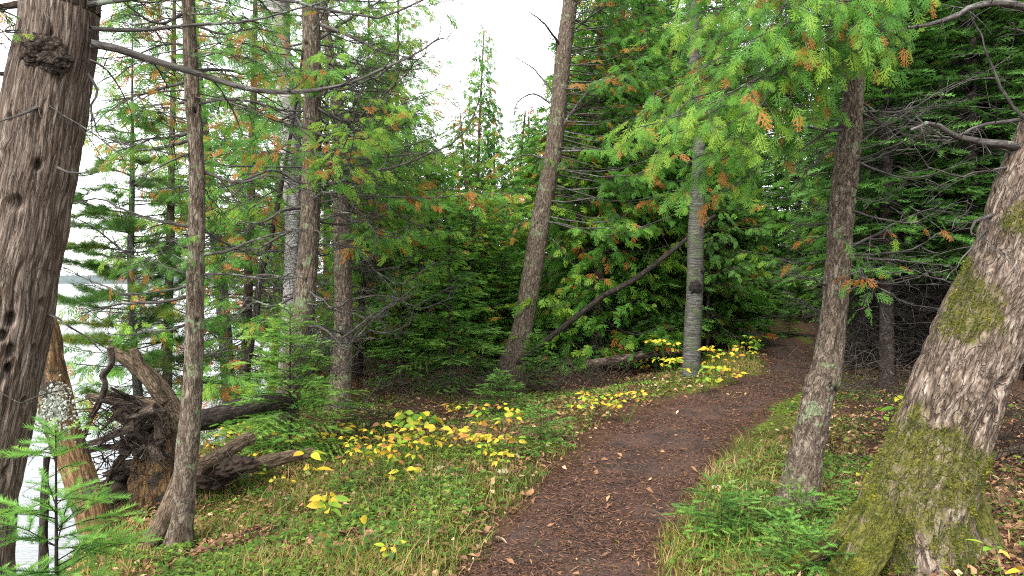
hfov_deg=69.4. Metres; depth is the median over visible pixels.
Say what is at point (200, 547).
leaf litter
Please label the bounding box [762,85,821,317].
fir tree
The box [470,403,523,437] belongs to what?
yellow plant
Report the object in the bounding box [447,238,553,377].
fir sapling
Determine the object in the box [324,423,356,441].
yellow plant
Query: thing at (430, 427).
yellow plant
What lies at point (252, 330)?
cedar tree
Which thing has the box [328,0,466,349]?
cedar tree
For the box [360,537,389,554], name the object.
green plant
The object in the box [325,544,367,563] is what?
green plant
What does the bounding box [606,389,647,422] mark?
yellow plant
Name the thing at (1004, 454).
log
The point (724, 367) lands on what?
yellow plant
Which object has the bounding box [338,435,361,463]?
yellow plant
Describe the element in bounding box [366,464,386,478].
green plant
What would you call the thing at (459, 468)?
green plant
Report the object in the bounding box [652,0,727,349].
spruce tree
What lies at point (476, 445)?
yellow plant
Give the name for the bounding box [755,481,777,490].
green plant
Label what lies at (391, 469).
plant
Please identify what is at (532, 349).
fir sapling
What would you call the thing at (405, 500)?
green plant
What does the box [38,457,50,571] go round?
dead tree
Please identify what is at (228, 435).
yellow plant
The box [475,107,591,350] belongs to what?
cedar tree
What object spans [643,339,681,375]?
yellow plant
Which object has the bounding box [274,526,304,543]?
green plant
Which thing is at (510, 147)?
cedar tree
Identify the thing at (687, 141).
spruce tree
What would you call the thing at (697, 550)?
green plant
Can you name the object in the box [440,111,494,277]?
cedar tree
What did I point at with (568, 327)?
fir sapling
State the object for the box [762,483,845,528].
fir sapling
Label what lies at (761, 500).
fir sapling
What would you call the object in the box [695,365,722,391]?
green plant
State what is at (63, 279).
shore hills
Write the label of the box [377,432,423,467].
yellow plant
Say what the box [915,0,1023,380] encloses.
fir tree
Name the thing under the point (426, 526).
green plant
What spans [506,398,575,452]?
fir sapling
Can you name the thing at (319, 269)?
cedar tree
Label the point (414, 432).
yellow plant
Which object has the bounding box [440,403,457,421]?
yellow plant
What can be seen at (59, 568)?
fir sapling
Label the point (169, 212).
cedar tree
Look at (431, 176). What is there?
cedar tree
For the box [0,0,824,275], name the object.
sky
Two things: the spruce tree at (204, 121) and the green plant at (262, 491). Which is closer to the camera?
the green plant at (262, 491)
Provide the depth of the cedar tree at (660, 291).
16.46 m
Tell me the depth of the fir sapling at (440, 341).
12.50 m
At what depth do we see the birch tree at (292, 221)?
10.63 m
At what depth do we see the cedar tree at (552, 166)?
13.60 m
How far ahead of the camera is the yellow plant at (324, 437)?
8.01 m
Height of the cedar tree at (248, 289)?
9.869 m
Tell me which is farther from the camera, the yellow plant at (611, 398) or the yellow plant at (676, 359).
the yellow plant at (676, 359)
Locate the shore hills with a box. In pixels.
[59,274,238,283]
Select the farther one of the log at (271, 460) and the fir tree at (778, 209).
the fir tree at (778, 209)
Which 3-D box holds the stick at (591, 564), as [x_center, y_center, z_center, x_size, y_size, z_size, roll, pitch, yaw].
[0.462,1.600,4.271,0.028,0.022,0.158,0,0,-15]
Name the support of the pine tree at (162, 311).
on the ground at (762, 419)
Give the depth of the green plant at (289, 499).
5.81 m
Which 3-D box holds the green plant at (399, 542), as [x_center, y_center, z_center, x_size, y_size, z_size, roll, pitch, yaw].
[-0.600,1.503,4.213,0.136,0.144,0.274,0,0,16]
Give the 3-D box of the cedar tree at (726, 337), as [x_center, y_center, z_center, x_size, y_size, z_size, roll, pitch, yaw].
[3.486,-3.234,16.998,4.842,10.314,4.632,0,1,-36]
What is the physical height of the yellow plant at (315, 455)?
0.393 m
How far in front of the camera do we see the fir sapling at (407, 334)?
12.45 m
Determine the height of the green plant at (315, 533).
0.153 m
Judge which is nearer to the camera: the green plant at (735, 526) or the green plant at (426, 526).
the green plant at (426, 526)
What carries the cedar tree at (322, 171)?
on the ground at (762, 419)
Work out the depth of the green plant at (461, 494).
5.16 m
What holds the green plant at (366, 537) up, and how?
on the ground at (762, 419)
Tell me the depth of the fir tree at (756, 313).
18.67 m
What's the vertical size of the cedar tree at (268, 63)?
12.531 m
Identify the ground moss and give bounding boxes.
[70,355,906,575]
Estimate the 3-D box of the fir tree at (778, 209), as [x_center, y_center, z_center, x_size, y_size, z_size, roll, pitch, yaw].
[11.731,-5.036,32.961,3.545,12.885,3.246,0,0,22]
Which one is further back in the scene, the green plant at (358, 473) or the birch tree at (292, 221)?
the birch tree at (292, 221)
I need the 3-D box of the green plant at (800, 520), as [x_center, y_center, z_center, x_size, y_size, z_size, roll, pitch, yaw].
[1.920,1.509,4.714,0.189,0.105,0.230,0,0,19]
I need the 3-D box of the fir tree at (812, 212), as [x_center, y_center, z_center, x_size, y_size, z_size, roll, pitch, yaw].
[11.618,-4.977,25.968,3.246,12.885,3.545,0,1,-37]
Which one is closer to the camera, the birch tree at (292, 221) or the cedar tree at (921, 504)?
the cedar tree at (921, 504)
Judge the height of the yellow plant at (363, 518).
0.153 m
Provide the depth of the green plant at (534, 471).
6.07 m
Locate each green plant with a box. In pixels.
[221,505,247,517]
[246,464,265,481]
[247,486,279,497]
[257,491,273,503]
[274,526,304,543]
[276,495,291,509]
[297,521,337,541]
[314,533,359,558]
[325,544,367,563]
[349,468,364,478]
[353,532,382,545]
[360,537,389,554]
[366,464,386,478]
[374,521,408,536]
[390,498,421,508]
[390,538,422,560]
[391,410,422,439]
[415,470,439,485]
[416,523,438,545]
[446,467,471,480]
[450,488,470,504]
[452,469,479,479]
[500,477,522,494]
[519,449,542,456]
[523,464,547,481]
[680,549,712,563]
[691,518,714,535]
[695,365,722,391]
[715,503,737,516]
[725,521,746,533]
[738,542,774,562]
[741,335,760,360]
[752,482,776,493]
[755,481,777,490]
[798,512,826,526]
[848,460,871,475]
[873,395,903,427]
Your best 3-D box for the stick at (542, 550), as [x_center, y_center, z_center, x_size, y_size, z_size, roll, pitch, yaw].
[0.304,1.600,4.538,0.290,0.027,0.024,0,0,-9]
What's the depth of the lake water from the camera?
14.56 m
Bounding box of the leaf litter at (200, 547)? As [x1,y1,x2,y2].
[61,353,1023,575]
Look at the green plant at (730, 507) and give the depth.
5.02 m
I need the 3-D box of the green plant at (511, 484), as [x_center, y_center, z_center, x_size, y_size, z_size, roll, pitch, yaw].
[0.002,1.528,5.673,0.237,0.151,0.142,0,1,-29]
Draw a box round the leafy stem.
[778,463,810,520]
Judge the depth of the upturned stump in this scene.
6.11 m
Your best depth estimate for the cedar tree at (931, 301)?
15.50 m
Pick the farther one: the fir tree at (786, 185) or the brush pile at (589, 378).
the fir tree at (786, 185)
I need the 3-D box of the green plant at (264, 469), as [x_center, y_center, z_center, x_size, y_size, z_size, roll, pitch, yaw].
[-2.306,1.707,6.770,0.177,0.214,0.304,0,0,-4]
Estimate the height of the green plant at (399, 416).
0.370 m
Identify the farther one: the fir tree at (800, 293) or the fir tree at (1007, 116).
the fir tree at (800, 293)
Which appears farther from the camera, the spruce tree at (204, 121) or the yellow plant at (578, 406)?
the spruce tree at (204, 121)
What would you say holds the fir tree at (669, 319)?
on the ground at (762, 419)
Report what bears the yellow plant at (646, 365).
on the ground at (762, 419)
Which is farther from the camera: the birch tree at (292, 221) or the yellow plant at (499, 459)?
the birch tree at (292, 221)
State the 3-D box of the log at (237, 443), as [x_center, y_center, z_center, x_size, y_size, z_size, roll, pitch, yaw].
[-2.537,1.450,6.469,0.179,0.201,0.928,0,0,9]
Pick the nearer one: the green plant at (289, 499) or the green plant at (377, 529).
the green plant at (377, 529)
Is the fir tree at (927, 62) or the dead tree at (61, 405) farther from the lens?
the fir tree at (927, 62)
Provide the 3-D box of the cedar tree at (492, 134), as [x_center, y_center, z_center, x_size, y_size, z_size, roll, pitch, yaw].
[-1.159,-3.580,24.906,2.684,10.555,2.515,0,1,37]
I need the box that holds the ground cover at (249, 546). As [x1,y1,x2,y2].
[65,364,1023,575]
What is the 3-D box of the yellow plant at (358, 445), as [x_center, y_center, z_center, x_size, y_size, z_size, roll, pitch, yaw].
[-1.297,1.548,6.735,0.637,0.304,0.263,0,0,-22]
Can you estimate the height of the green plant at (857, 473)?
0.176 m
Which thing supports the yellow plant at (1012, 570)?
on the ground at (762, 419)
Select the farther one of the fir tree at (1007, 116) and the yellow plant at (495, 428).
the fir tree at (1007, 116)
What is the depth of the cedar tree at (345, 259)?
10.63 m
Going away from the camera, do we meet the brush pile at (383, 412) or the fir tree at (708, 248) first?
the brush pile at (383, 412)
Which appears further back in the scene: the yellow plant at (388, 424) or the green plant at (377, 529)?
the yellow plant at (388, 424)
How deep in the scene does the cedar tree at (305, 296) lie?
8.49 m
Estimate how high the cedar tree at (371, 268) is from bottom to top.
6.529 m
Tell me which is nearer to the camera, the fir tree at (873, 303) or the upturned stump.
the upturned stump
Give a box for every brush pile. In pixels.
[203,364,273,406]
[232,326,629,410]
[250,368,488,435]
[462,333,680,399]
[697,308,1023,422]
[788,322,1023,465]
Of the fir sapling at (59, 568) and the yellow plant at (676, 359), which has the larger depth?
the yellow plant at (676, 359)
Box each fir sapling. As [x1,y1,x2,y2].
[0,415,163,575]
[207,302,375,465]
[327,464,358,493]
[363,253,440,390]
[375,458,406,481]
[379,221,513,396]
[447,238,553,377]
[465,367,537,417]
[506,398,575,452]
[511,328,560,392]
[533,246,622,372]
[664,472,767,556]
[709,482,801,535]
[730,506,840,575]
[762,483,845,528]
[770,522,865,575]
[774,296,803,337]
[821,468,859,503]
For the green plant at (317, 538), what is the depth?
4.16 m
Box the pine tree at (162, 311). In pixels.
[57,15,211,396]
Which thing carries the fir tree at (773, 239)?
on the ground at (762, 419)
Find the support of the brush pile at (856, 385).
on the ground at (762, 419)
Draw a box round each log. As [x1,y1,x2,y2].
[197,432,255,474]
[200,394,297,430]
[241,447,314,473]
[586,349,682,366]
[767,331,816,337]
[992,444,1023,461]
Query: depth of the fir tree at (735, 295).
17.55 m
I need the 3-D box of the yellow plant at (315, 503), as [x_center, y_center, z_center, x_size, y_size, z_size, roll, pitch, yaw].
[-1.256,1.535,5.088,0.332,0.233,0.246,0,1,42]
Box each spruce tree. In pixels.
[96,4,301,403]
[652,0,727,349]
[653,0,726,274]
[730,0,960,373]
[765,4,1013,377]
[800,0,1023,359]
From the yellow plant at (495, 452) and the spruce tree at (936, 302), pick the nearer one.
the yellow plant at (495, 452)
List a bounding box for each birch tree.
[261,0,301,374]
[680,0,705,377]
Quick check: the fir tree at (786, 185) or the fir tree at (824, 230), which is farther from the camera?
the fir tree at (786, 185)
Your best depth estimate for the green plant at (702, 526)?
4.74 m
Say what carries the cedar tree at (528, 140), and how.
on the ground at (762, 419)
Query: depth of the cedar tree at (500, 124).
25.88 m
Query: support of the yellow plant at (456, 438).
on the ground at (762, 419)
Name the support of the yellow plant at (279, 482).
on the ground at (762, 419)
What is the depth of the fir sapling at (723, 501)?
4.69 m
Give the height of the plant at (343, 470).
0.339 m
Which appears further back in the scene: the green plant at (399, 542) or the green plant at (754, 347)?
the green plant at (754, 347)
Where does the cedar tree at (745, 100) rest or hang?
on the ground at (762, 419)
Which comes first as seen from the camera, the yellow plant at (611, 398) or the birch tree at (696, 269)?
the yellow plant at (611, 398)
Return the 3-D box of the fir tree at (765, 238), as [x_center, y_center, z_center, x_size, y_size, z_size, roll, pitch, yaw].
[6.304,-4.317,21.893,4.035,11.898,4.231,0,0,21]
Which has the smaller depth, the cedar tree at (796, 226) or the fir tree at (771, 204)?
the fir tree at (771, 204)
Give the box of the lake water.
[15,284,320,573]
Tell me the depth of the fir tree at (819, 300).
23.43 m
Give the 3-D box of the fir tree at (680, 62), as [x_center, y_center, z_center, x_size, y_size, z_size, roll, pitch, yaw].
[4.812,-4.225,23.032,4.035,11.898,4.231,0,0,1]
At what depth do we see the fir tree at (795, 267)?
13.04 m
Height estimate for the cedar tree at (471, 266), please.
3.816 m
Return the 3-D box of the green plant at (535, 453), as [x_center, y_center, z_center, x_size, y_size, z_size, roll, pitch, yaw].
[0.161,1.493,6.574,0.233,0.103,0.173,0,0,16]
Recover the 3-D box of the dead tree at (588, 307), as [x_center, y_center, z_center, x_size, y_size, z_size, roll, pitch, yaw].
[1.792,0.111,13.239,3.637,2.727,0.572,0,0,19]
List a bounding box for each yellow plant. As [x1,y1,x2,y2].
[206,421,251,447]
[245,419,288,449]
[269,475,295,492]
[272,432,303,441]
[284,432,331,447]
[293,448,331,488]
[307,492,349,520]
[318,515,366,540]
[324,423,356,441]
[334,442,401,469]
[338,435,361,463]
[348,420,423,468]
[364,436,417,478]
[374,540,405,557]
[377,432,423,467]
[384,466,421,480]
[388,424,424,451]
[407,428,420,447]
[409,411,451,451]
[416,443,438,452]
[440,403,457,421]
[441,429,469,452]
[447,427,492,452]
[453,403,497,444]
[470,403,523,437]
[475,441,495,456]
[476,445,514,456]
[481,413,526,452]
[486,449,514,468]
[565,391,605,423]
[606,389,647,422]
[606,391,630,419]
[630,359,649,371]
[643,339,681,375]
[658,357,690,382]
[698,345,734,382]
[711,345,745,384]
[720,368,746,384]
[965,539,1023,575]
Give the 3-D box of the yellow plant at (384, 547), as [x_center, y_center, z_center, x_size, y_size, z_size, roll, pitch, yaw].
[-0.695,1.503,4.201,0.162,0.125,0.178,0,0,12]
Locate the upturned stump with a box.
[22,345,259,514]
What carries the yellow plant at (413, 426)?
on the ground at (762, 419)
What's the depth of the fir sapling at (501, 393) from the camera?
10.03 m
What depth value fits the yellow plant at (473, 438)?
6.78 m
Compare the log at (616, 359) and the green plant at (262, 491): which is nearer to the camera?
the green plant at (262, 491)
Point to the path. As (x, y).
(774, 348)
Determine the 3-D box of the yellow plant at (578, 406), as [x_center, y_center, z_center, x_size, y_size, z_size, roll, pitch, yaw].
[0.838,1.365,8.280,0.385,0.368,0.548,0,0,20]
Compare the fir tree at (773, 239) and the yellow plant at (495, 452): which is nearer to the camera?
the yellow plant at (495, 452)
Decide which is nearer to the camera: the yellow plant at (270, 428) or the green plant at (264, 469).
the green plant at (264, 469)
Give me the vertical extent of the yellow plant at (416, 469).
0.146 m
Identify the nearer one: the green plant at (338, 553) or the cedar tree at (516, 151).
the green plant at (338, 553)
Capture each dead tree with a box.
[28,318,112,534]
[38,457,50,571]
[515,214,715,364]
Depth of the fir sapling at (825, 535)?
3.77 m
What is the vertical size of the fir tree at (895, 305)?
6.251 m
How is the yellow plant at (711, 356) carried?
on the ground at (762, 419)
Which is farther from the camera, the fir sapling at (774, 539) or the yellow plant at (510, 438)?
the yellow plant at (510, 438)
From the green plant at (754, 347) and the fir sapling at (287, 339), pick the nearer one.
the fir sapling at (287, 339)
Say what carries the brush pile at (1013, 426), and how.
on the ground at (762, 419)
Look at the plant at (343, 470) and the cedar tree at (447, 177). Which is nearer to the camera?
the plant at (343, 470)
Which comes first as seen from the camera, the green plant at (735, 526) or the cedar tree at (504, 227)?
the green plant at (735, 526)
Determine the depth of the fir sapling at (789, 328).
21.68 m
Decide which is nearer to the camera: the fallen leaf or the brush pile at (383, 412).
the fallen leaf
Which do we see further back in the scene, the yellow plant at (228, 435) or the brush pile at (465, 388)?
the brush pile at (465, 388)
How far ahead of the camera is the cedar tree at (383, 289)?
13.75 m
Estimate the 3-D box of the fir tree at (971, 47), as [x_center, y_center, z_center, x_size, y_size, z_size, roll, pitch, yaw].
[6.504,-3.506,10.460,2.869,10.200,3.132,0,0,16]
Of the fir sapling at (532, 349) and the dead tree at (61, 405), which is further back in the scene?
the fir sapling at (532, 349)
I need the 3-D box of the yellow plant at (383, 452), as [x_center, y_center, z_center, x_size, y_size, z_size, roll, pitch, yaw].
[-1.034,1.477,6.386,0.422,0.346,0.544,0,0,0]
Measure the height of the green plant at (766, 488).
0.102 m
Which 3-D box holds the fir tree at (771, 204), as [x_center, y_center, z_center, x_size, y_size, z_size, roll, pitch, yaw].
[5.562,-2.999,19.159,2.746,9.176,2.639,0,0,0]
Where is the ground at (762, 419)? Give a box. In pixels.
[70,287,1023,575]
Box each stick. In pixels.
[538,546,584,551]
[587,558,598,571]
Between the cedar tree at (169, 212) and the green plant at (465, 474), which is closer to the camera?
the green plant at (465, 474)
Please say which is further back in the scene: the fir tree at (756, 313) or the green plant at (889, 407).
the fir tree at (756, 313)
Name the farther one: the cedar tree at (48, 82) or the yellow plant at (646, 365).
the yellow plant at (646, 365)
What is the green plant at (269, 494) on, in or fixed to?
on the ground at (762, 419)
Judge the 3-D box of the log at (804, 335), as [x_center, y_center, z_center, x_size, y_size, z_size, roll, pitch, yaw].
[8.498,1.441,22.512,0.168,0.214,3.034,0,0,-8]
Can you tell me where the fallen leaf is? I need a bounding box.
[495,536,506,542]
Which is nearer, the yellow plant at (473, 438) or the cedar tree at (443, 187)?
the yellow plant at (473, 438)
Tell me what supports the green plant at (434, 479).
on the ground at (762, 419)
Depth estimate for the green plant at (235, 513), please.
5.92 m
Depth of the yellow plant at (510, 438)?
6.59 m
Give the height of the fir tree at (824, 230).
12.062 m
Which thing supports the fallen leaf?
on the path
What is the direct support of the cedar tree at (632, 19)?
on the ground at (762, 419)
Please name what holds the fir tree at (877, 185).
on the ground at (762, 419)
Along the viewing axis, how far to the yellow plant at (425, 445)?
7.28 m
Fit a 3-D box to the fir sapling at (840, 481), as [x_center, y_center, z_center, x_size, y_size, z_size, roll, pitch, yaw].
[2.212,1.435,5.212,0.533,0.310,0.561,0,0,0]
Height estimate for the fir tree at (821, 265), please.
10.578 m
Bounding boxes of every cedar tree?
[0,0,455,575]
[57,0,282,453]
[61,0,322,552]
[84,0,531,442]
[150,0,367,428]
[156,5,320,392]
[171,2,361,438]
[207,0,407,379]
[253,1,379,356]
[277,0,478,411]
[314,0,467,378]
[317,90,428,361]
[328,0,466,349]
[331,131,509,372]
[388,187,552,377]
[407,146,491,340]
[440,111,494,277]
[440,148,462,191]
[450,25,509,275]
[453,202,558,362]
[467,107,552,311]
[474,105,513,213]
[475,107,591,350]
[484,0,710,376]
[484,0,715,382]
[508,114,540,253]
[512,5,658,347]
[548,0,691,353]
[568,0,777,357]
[576,4,683,294]
[603,0,1013,514]
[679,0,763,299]
[776,0,1023,575]
[778,89,817,312]
[781,64,931,345]
[827,8,1014,334]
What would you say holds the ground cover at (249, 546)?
on the ground at (762, 419)
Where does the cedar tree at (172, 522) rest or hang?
on the ground at (762, 419)
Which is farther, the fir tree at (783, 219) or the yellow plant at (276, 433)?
the fir tree at (783, 219)
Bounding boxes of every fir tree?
[574,0,722,371]
[654,0,779,358]
[660,0,772,352]
[663,0,716,322]
[677,0,795,332]
[703,72,793,348]
[711,4,779,341]
[741,65,789,317]
[754,59,802,315]
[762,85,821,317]
[769,94,814,301]
[771,0,990,390]
[775,89,849,321]
[789,20,867,351]
[790,98,838,322]
[795,4,946,365]
[802,203,860,322]
[849,216,935,353]
[856,6,963,364]
[857,0,1023,394]
[894,0,1023,352]
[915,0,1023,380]
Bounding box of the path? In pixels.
[482,330,809,575]
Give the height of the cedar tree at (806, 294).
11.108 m
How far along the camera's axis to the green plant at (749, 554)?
4.18 m
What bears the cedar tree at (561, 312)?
on the ground at (762, 419)
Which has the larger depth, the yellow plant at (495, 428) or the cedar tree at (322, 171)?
the cedar tree at (322, 171)

